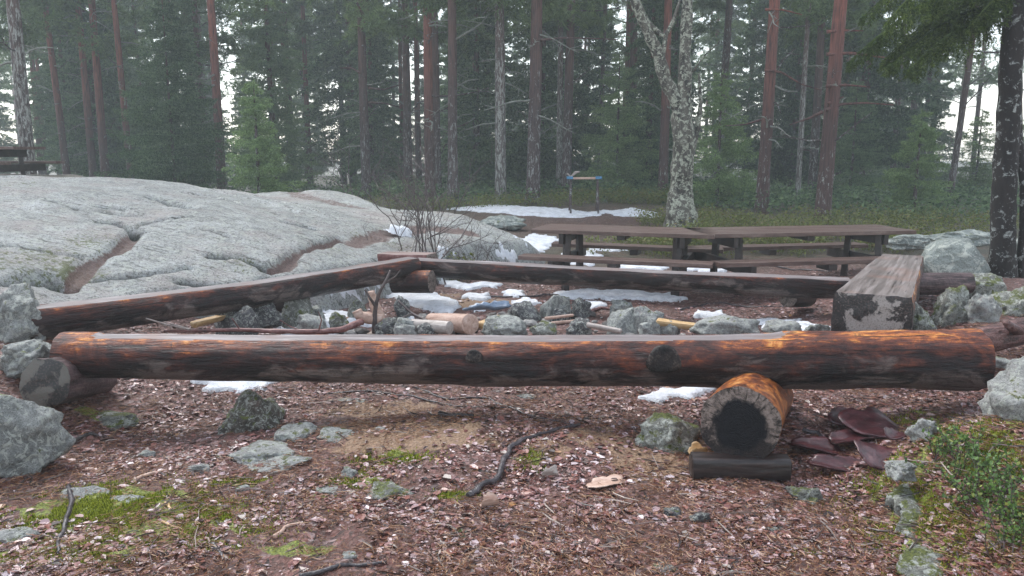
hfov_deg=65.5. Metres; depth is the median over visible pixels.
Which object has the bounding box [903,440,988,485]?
leafy plant
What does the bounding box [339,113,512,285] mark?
bare shrub
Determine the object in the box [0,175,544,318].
rock outcrop
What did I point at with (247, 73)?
spruce tree
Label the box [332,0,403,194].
spruce tree
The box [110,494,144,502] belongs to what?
stone
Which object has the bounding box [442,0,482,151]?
pine tree
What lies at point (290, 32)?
pine tree
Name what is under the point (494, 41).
pine tree
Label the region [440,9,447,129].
spruce tree
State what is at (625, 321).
stone
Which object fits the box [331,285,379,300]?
snow patch
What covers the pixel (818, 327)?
stone
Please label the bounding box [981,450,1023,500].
leafy plant
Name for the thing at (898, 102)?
pine tree
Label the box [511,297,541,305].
snow patch
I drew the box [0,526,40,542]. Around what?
stone
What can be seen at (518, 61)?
spruce tree
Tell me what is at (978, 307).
boulder
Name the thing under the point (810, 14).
pine tree
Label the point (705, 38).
pine tree
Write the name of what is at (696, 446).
bark sheet
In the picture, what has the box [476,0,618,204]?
pine tree
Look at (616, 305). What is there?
stone
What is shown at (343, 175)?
pine tree
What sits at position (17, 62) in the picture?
pine tree
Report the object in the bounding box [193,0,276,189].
pine tree
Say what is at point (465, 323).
firewood
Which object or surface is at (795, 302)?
support log
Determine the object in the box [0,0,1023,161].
sky
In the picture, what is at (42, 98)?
spruce tree
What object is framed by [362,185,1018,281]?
bilberry undergrowth
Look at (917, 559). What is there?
rocks
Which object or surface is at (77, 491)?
stone
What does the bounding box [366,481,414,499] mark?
stone
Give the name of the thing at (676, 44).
spruce tree
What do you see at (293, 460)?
stone
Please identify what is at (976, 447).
leafy plant
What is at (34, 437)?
boulder
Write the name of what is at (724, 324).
stone
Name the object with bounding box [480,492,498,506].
bark sheet
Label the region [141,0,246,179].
pine tree
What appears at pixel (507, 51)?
spruce tree
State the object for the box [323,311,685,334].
rubble
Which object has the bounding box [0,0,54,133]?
pine tree
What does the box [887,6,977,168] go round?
pine tree
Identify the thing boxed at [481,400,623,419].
stick
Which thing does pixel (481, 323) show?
firewood
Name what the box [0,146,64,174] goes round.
picnic table
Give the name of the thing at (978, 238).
boulder
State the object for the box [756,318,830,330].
snow patch
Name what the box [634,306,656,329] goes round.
stone
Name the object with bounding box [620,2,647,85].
pine tree
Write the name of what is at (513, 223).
boulder
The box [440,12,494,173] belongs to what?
spruce tree
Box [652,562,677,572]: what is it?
stone
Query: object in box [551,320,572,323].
firewood
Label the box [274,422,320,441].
stone
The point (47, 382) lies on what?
support log
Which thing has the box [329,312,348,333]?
stone
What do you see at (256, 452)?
stone
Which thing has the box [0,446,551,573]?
moss
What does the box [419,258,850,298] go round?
log bench
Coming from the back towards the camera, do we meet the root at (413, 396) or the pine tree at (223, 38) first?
the pine tree at (223, 38)
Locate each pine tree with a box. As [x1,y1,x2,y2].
[0,0,45,62]
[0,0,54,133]
[0,0,54,139]
[0,0,55,174]
[0,0,63,174]
[0,5,12,88]
[0,13,30,143]
[0,51,48,174]
[20,0,152,176]
[21,0,84,174]
[23,0,102,176]
[40,3,95,173]
[81,0,198,177]
[117,0,251,185]
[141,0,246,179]
[178,0,246,113]
[179,0,243,97]
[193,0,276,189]
[206,0,267,108]
[225,0,320,170]
[229,0,315,137]
[245,6,309,106]
[275,0,325,164]
[276,0,343,183]
[277,0,322,98]
[297,0,422,199]
[299,0,377,183]
[343,0,421,191]
[376,1,422,176]
[385,0,444,171]
[390,0,494,196]
[391,0,447,185]
[399,1,494,206]
[410,0,523,205]
[440,12,519,72]
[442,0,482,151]
[459,1,528,204]
[461,1,520,133]
[468,0,527,179]
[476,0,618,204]
[508,0,626,193]
[521,4,552,118]
[523,0,626,192]
[575,4,623,149]
[575,12,618,114]
[579,3,677,177]
[592,0,645,179]
[604,0,637,102]
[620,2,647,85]
[627,0,675,176]
[635,0,714,190]
[679,9,713,83]
[691,5,734,171]
[692,0,737,177]
[692,0,743,175]
[713,0,765,182]
[724,0,820,212]
[746,0,884,202]
[771,0,905,224]
[782,0,888,196]
[834,34,874,184]
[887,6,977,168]
[888,0,924,187]
[911,0,998,183]
[934,0,1001,178]
[939,6,999,203]
[943,11,1001,172]
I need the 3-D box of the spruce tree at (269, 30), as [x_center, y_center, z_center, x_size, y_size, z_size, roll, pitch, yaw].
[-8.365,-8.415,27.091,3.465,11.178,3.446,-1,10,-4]
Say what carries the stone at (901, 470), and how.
on the ground
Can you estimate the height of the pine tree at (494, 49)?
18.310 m
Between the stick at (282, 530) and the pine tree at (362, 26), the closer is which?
the stick at (282, 530)
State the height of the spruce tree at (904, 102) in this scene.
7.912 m
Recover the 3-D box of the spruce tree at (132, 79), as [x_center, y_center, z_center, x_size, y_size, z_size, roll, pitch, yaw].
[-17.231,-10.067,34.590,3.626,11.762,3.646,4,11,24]
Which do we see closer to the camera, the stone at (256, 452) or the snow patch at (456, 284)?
the stone at (256, 452)
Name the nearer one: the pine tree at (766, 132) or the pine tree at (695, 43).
the pine tree at (766, 132)
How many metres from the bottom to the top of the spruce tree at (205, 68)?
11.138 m
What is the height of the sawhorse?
1.002 m
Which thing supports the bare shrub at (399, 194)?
on the rock outcrop
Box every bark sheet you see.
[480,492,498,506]
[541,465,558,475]
[586,474,624,487]
[688,441,707,454]
[788,436,845,454]
[807,454,863,471]
[827,406,846,425]
[828,427,875,443]
[838,407,904,437]
[854,438,897,470]
[884,426,905,439]
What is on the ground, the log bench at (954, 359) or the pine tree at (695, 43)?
the pine tree at (695, 43)
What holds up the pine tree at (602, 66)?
on the ground
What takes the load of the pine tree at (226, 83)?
on the ground
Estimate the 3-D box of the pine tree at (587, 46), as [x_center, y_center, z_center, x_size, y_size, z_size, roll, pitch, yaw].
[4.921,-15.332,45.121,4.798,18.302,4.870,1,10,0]
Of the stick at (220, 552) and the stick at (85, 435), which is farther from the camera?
the stick at (85, 435)
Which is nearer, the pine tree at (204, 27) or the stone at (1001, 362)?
the stone at (1001, 362)
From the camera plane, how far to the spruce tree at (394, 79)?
48.41 m
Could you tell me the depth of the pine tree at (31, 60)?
37.84 m
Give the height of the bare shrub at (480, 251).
0.763 m
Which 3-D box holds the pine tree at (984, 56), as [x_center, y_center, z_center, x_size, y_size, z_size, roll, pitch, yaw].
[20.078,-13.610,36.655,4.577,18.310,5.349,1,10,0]
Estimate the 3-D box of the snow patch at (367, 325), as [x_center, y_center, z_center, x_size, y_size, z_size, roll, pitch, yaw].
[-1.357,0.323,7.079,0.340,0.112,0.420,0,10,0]
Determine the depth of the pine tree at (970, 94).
50.54 m
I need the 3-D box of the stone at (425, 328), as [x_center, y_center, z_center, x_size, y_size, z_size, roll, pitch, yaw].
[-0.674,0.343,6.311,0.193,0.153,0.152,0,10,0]
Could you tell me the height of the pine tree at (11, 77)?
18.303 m
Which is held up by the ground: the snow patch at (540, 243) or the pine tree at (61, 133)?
the pine tree at (61, 133)
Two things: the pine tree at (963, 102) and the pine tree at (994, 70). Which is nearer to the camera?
the pine tree at (963, 102)
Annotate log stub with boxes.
[377,251,436,260]
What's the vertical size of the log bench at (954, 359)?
0.347 m
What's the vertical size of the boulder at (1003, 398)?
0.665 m
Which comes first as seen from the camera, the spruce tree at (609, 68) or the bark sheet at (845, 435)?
the bark sheet at (845, 435)
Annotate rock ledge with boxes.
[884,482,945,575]
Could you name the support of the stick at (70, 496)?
on the moss at (104, 504)
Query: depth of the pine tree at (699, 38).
53.60 m
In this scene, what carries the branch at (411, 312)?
on the ground
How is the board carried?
on the ground
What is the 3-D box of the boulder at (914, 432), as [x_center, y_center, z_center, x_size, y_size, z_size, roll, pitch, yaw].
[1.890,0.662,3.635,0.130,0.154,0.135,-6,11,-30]
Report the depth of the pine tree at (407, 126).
26.18 m
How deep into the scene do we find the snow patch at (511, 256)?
10.22 m
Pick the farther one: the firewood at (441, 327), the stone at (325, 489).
the firewood at (441, 327)
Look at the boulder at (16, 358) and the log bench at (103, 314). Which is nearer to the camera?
the boulder at (16, 358)
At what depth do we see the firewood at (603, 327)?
6.30 m
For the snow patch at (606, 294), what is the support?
on the ground
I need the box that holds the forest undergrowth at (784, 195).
[17,172,1019,224]
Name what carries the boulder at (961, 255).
on the ground
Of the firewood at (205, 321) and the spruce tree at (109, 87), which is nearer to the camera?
the firewood at (205, 321)
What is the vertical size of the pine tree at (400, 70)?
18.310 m
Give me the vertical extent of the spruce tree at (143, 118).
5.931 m
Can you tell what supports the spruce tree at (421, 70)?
on the ground
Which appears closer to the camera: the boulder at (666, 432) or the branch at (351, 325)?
the boulder at (666, 432)
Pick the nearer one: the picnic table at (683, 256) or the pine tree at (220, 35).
the picnic table at (683, 256)
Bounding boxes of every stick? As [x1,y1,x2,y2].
[56,484,74,554]
[75,432,98,442]
[133,469,166,479]
[210,541,223,560]
[272,521,299,538]
[299,560,386,575]
[438,411,473,417]
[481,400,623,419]
[487,294,558,297]
[502,492,533,496]
[591,306,609,310]
[680,302,783,309]
[774,266,831,271]
[802,428,821,435]
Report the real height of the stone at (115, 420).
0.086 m
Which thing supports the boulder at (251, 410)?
on the ground
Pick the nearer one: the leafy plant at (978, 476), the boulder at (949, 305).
the leafy plant at (978, 476)
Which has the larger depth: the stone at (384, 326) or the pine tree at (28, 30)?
the pine tree at (28, 30)
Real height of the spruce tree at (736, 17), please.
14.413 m
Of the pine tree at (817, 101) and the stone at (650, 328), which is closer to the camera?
the stone at (650, 328)
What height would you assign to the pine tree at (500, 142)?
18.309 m
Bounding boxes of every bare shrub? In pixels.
[302,114,397,196]
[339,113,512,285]
[367,164,427,225]
[375,116,504,213]
[447,217,511,280]
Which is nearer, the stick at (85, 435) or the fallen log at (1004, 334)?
the stick at (85, 435)
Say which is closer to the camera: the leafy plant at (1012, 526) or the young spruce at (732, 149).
the leafy plant at (1012, 526)
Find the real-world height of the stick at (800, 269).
0.090 m
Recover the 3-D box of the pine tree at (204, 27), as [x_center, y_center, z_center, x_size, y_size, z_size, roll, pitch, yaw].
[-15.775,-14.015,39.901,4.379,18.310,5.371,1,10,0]
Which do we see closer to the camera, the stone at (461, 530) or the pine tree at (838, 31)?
the stone at (461, 530)
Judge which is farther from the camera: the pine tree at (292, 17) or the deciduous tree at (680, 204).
the pine tree at (292, 17)
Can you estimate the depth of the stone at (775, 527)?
3.17 m
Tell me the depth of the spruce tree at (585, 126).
28.50 m
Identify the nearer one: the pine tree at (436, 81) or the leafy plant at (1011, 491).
the leafy plant at (1011, 491)
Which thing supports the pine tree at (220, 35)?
on the ground
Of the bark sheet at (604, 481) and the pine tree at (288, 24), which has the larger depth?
the pine tree at (288, 24)
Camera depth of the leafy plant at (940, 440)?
3.38 m
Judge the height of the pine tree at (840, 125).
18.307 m
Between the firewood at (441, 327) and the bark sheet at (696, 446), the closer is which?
the bark sheet at (696, 446)
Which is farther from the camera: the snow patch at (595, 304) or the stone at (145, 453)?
the snow patch at (595, 304)
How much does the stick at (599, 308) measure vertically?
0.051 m
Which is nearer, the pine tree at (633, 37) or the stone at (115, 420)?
the stone at (115, 420)
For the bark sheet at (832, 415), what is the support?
on the ground
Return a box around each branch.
[146,318,190,330]
[164,312,363,333]
[398,300,427,319]
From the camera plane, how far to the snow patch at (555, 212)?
16.90 m
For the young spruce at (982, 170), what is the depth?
25.55 m
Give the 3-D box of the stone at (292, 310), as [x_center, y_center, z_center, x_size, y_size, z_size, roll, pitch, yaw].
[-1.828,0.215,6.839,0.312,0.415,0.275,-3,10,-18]
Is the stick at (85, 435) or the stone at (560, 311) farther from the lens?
the stone at (560, 311)
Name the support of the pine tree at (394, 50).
on the ground
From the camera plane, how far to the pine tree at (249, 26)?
33.49 m
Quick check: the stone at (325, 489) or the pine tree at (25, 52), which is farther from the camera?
the pine tree at (25, 52)
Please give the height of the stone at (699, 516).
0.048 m
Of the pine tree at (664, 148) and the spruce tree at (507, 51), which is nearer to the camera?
the pine tree at (664, 148)
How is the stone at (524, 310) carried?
on the ground
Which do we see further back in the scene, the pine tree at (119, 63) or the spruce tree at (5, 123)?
the spruce tree at (5, 123)
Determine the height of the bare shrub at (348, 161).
2.337 m
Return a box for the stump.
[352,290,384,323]
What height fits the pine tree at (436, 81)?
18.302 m
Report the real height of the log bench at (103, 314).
0.267 m
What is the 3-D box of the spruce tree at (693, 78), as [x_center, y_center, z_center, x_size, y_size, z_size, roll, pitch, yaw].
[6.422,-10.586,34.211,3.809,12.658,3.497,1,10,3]
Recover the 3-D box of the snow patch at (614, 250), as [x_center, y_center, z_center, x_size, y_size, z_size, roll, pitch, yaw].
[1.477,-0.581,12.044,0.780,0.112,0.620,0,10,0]
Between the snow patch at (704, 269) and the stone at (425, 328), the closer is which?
the stone at (425, 328)
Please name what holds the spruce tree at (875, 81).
on the ground
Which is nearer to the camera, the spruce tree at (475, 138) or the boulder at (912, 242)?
the boulder at (912, 242)
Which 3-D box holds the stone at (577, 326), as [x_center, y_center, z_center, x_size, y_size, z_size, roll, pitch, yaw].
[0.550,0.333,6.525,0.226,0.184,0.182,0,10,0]
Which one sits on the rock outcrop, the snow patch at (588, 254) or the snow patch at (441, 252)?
the snow patch at (441, 252)
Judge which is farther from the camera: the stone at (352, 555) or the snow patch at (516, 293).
the snow patch at (516, 293)
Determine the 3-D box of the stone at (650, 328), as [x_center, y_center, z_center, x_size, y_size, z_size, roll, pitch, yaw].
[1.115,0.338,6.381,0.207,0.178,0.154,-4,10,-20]
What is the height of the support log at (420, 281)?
0.222 m
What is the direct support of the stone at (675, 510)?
on the ground
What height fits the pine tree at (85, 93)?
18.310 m
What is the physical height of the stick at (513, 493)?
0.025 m
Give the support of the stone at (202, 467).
on the ground
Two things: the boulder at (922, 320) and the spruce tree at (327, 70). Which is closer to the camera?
the boulder at (922, 320)
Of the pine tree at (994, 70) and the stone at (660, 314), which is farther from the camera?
the pine tree at (994, 70)
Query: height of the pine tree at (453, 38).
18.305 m
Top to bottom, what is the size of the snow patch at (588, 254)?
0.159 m
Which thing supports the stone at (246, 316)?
on the ground
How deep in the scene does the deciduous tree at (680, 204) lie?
13.17 m
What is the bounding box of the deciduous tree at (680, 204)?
[629,0,719,226]
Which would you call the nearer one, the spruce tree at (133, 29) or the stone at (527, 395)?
the stone at (527, 395)
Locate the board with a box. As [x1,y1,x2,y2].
[689,452,791,480]
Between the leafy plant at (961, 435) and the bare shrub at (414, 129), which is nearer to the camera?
the leafy plant at (961, 435)
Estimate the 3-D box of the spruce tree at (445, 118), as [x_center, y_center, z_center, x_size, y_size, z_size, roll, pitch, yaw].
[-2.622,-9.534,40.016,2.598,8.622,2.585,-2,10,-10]
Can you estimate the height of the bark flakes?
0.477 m
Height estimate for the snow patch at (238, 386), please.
0.130 m
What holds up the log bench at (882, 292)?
on the support log
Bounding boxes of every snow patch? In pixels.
[190,380,273,393]
[277,306,355,334]
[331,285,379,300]
[361,323,371,327]
[383,224,411,236]
[386,292,460,312]
[437,245,454,258]
[439,278,502,290]
[446,204,606,217]
[461,292,490,300]
[495,241,516,261]
[502,289,524,297]
[508,232,558,251]
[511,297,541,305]
[553,288,687,301]
[561,250,603,265]
[585,300,606,308]
[589,248,627,251]
[606,207,658,218]
[620,265,668,269]
[638,387,715,404]
[687,268,726,271]
[693,309,723,317]
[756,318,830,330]
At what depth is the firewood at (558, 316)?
6.78 m
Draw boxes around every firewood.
[190,315,225,327]
[411,319,453,334]
[426,313,478,333]
[479,319,484,328]
[544,314,573,319]
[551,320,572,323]
[586,322,621,333]
[656,318,694,329]
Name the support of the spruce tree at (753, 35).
on the ground
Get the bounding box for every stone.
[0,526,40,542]
[54,486,111,498]
[96,410,138,430]
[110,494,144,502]
[137,449,155,457]
[186,463,212,472]
[214,310,239,334]
[228,305,259,334]
[228,440,295,465]
[234,485,249,491]
[248,454,311,472]
[252,303,283,328]
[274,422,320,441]
[281,298,315,328]
[296,313,328,328]
[312,305,325,319]
[315,484,340,495]
[316,426,357,442]
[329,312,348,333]
[337,397,366,403]
[341,466,358,477]
[342,551,357,558]
[347,299,366,317]
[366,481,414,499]
[374,317,396,334]
[393,295,409,317]
[393,317,416,332]
[394,324,416,334]
[417,322,438,334]
[442,528,467,538]
[481,315,527,334]
[507,301,541,321]
[517,394,535,398]
[529,320,556,334]
[539,295,571,320]
[550,308,569,321]
[566,317,591,334]
[571,297,591,318]
[606,307,638,334]
[609,299,632,315]
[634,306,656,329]
[637,321,661,334]
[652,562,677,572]
[654,311,663,318]
[661,320,680,334]
[663,507,682,515]
[689,314,759,334]
[689,512,710,521]
[761,319,801,332]
[765,526,784,531]
[785,486,822,504]
[804,324,829,330]
[883,460,916,481]
[996,356,1009,368]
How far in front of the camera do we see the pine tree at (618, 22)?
69.26 m
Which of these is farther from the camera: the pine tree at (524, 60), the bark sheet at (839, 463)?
the pine tree at (524, 60)
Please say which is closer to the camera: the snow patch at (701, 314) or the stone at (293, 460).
the stone at (293, 460)
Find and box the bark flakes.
[0,352,1023,575]
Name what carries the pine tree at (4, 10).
on the ground
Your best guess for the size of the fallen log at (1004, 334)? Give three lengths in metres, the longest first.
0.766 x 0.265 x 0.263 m
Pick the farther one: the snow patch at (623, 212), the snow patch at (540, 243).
the snow patch at (623, 212)
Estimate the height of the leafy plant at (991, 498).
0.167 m
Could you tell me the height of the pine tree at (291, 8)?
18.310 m
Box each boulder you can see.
[0,282,45,343]
[0,339,50,378]
[0,393,75,477]
[217,389,285,434]
[481,214,526,230]
[635,412,700,454]
[885,234,930,250]
[905,418,936,442]
[913,302,936,329]
[921,238,990,273]
[924,229,989,246]
[930,284,969,326]
[964,293,1002,323]
[969,273,1006,297]
[977,356,1023,420]
[989,286,1023,316]
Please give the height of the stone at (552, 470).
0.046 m
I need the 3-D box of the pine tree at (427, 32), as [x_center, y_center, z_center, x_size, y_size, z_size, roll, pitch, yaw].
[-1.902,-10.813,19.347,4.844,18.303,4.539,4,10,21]
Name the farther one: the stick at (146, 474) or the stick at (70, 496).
the stick at (146, 474)
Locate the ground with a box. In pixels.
[0,161,1023,575]
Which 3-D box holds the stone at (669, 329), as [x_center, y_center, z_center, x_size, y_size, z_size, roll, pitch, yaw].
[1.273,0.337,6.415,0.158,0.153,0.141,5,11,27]
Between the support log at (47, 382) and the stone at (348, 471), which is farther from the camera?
the support log at (47, 382)
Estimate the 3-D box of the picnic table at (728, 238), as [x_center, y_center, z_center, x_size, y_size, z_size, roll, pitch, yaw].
[3.114,-0.152,8.794,2.445,1.005,1.500,-2,10,-10]
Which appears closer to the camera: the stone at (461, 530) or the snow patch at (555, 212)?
the stone at (461, 530)
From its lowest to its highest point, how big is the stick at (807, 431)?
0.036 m
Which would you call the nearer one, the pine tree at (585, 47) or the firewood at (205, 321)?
the firewood at (205, 321)
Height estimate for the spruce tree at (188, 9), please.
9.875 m
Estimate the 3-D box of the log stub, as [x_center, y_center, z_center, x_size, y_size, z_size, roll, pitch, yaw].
[-1.071,-0.281,8.117,0.594,0.159,0.248,3,10,20]
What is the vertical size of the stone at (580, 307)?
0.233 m
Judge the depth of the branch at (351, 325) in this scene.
6.03 m
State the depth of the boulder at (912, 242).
9.69 m
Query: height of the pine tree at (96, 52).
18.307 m
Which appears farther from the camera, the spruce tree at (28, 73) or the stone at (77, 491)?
the spruce tree at (28, 73)
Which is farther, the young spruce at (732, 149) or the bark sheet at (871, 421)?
the young spruce at (732, 149)
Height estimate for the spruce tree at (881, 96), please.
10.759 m
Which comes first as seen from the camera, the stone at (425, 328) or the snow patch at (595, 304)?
the stone at (425, 328)
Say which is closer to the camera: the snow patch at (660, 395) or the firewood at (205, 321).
the snow patch at (660, 395)
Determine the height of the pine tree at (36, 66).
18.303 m
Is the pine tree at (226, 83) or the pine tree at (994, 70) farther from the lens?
the pine tree at (226, 83)
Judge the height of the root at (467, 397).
0.041 m
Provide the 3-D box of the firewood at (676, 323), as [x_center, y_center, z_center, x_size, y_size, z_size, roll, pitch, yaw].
[1.346,0.301,6.394,0.376,0.062,0.109,7,11,15]
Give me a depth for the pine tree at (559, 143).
24.31 m
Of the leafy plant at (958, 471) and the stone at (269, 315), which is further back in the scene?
the stone at (269, 315)
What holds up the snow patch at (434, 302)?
on the ground
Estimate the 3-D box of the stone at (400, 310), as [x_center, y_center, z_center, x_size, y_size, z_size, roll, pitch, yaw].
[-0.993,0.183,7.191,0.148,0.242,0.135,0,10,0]
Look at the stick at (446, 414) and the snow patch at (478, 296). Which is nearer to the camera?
the stick at (446, 414)
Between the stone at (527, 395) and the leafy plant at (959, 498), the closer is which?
the leafy plant at (959, 498)
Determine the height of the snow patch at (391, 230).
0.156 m
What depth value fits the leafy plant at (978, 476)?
3.04 m
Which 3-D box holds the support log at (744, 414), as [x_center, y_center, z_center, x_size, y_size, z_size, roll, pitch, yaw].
[1.284,0.649,4.275,0.389,0.395,1.217,4,1,21]
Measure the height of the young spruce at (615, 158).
4.457 m
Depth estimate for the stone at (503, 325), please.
6.42 m
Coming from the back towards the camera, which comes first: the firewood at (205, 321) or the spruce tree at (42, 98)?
the spruce tree at (42, 98)
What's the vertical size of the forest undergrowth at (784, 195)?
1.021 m
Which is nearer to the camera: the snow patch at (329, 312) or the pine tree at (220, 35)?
the snow patch at (329, 312)
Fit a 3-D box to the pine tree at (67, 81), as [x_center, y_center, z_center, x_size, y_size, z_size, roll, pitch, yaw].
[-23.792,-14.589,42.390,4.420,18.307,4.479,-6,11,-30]
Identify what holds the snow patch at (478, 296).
on the ground
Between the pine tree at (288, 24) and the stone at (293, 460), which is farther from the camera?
the pine tree at (288, 24)
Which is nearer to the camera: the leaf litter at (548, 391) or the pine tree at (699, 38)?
the leaf litter at (548, 391)
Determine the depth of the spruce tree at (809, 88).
39.45 m
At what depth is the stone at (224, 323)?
6.35 m
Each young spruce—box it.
[220,78,307,193]
[574,51,658,193]
[693,69,758,208]
[872,109,958,218]
[945,108,994,196]
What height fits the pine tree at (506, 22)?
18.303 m
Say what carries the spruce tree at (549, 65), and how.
on the ground
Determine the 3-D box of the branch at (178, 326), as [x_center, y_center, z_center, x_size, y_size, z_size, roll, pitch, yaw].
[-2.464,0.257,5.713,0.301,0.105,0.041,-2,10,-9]
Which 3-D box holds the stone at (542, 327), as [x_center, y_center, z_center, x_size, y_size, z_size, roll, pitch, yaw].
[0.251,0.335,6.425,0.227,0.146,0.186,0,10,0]
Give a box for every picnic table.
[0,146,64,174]
[518,224,723,295]
[667,224,920,295]
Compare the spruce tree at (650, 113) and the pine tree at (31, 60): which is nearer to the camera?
the spruce tree at (650, 113)
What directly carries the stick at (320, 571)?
on the ground
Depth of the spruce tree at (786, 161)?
30.25 m
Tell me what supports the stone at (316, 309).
on the ground
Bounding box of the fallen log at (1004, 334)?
[977,317,1023,351]
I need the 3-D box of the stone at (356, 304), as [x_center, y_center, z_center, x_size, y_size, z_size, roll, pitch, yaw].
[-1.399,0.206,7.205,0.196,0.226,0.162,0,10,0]
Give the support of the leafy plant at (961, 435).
on the ground
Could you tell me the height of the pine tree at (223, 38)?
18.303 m
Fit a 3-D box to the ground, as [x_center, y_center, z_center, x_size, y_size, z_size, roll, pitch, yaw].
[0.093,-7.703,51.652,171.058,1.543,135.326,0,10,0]
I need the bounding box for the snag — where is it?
[364,270,399,332]
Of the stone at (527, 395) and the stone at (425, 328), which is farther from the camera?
the stone at (425, 328)
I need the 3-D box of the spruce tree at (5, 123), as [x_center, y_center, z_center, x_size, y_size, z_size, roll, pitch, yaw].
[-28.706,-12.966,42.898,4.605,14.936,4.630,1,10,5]
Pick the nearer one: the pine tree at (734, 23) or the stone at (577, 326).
the stone at (577, 326)
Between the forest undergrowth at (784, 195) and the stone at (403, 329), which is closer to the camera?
the stone at (403, 329)
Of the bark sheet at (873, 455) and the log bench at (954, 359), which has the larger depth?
the log bench at (954, 359)
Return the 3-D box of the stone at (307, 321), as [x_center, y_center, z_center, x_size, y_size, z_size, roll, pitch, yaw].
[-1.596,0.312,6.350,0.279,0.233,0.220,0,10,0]
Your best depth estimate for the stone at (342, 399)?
4.92 m
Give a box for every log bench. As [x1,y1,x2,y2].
[30,257,420,338]
[49,328,995,390]
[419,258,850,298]
[831,254,923,330]
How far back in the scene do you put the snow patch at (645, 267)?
10.23 m
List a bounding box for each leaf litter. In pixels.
[117,268,979,399]
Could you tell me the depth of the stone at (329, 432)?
4.18 m
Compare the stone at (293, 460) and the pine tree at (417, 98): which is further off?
the pine tree at (417, 98)
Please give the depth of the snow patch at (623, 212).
16.84 m
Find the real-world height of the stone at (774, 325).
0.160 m
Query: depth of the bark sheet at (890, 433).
3.83 m
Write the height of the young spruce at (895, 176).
2.494 m
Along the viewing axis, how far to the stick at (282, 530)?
3.19 m
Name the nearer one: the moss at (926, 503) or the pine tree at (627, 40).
the moss at (926, 503)
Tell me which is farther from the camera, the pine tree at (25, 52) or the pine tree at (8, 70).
the pine tree at (8, 70)
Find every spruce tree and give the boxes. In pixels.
[0,52,35,173]
[16,0,87,174]
[25,35,80,174]
[37,0,156,177]
[83,0,156,167]
[92,0,250,190]
[119,0,167,177]
[133,0,216,188]
[179,1,237,174]
[225,0,324,192]
[230,25,255,173]
[280,1,339,175]
[294,0,402,189]
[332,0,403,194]
[374,0,414,176]
[411,11,447,174]
[423,0,527,193]
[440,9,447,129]
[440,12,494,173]
[440,19,471,176]
[481,32,520,166]
[485,5,593,189]
[510,37,528,155]
[518,0,620,186]
[574,7,622,174]
[610,0,679,191]
[638,0,698,146]
[638,0,709,177]
[695,0,755,168]
[713,0,809,168]
[733,0,847,186]
[783,26,836,173]
[788,0,945,182]
[841,13,892,181]
[845,0,1023,277]
[872,3,969,186]
[872,59,910,174]
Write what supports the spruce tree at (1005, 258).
on the ground
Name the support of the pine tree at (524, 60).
on the ground
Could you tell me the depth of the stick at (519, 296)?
8.31 m
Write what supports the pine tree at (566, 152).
on the ground
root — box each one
[327,390,508,407]
[415,387,573,424]
[466,423,580,496]
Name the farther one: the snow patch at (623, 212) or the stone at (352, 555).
the snow patch at (623, 212)
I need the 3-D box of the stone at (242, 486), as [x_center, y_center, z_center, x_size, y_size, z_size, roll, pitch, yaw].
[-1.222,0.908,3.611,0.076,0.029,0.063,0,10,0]
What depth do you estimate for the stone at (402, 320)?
6.37 m
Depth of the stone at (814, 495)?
3.47 m
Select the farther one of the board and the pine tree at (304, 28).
the pine tree at (304, 28)
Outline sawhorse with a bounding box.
[567,171,601,213]
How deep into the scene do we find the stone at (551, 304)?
7.17 m
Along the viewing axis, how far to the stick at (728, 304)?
7.69 m
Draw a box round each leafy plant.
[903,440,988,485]
[921,418,963,461]
[936,451,1017,497]
[937,419,1009,459]
[941,466,1004,513]
[949,471,1023,524]
[959,426,1014,474]
[971,467,1023,524]
[977,502,1023,553]
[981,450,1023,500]
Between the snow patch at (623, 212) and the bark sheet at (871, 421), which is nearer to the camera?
the bark sheet at (871, 421)
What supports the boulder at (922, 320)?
on the ground
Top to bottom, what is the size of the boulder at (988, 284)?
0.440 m
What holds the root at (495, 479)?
on the ground
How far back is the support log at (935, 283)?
6.51 m
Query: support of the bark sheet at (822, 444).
on the ground
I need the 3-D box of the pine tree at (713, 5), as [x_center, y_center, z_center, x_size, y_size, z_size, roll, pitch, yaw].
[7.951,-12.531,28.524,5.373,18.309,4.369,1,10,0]
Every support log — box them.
[19,357,116,406]
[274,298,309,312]
[389,270,435,292]
[701,373,793,457]
[779,297,816,306]
[920,272,975,294]
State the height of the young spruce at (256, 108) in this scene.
3.122 m
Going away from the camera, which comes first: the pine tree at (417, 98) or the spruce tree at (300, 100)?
the pine tree at (417, 98)
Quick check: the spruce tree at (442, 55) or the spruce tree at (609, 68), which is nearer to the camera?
the spruce tree at (609, 68)
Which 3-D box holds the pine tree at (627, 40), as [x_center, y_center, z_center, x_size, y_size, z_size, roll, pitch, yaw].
[4.449,-12.909,30.505,4.420,18.309,4.479,-5,11,-29]
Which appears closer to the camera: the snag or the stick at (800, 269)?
the snag
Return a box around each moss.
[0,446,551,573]
[790,408,1023,575]
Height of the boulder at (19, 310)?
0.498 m
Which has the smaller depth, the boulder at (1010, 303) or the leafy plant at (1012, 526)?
the leafy plant at (1012, 526)
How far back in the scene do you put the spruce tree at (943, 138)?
34.70 m

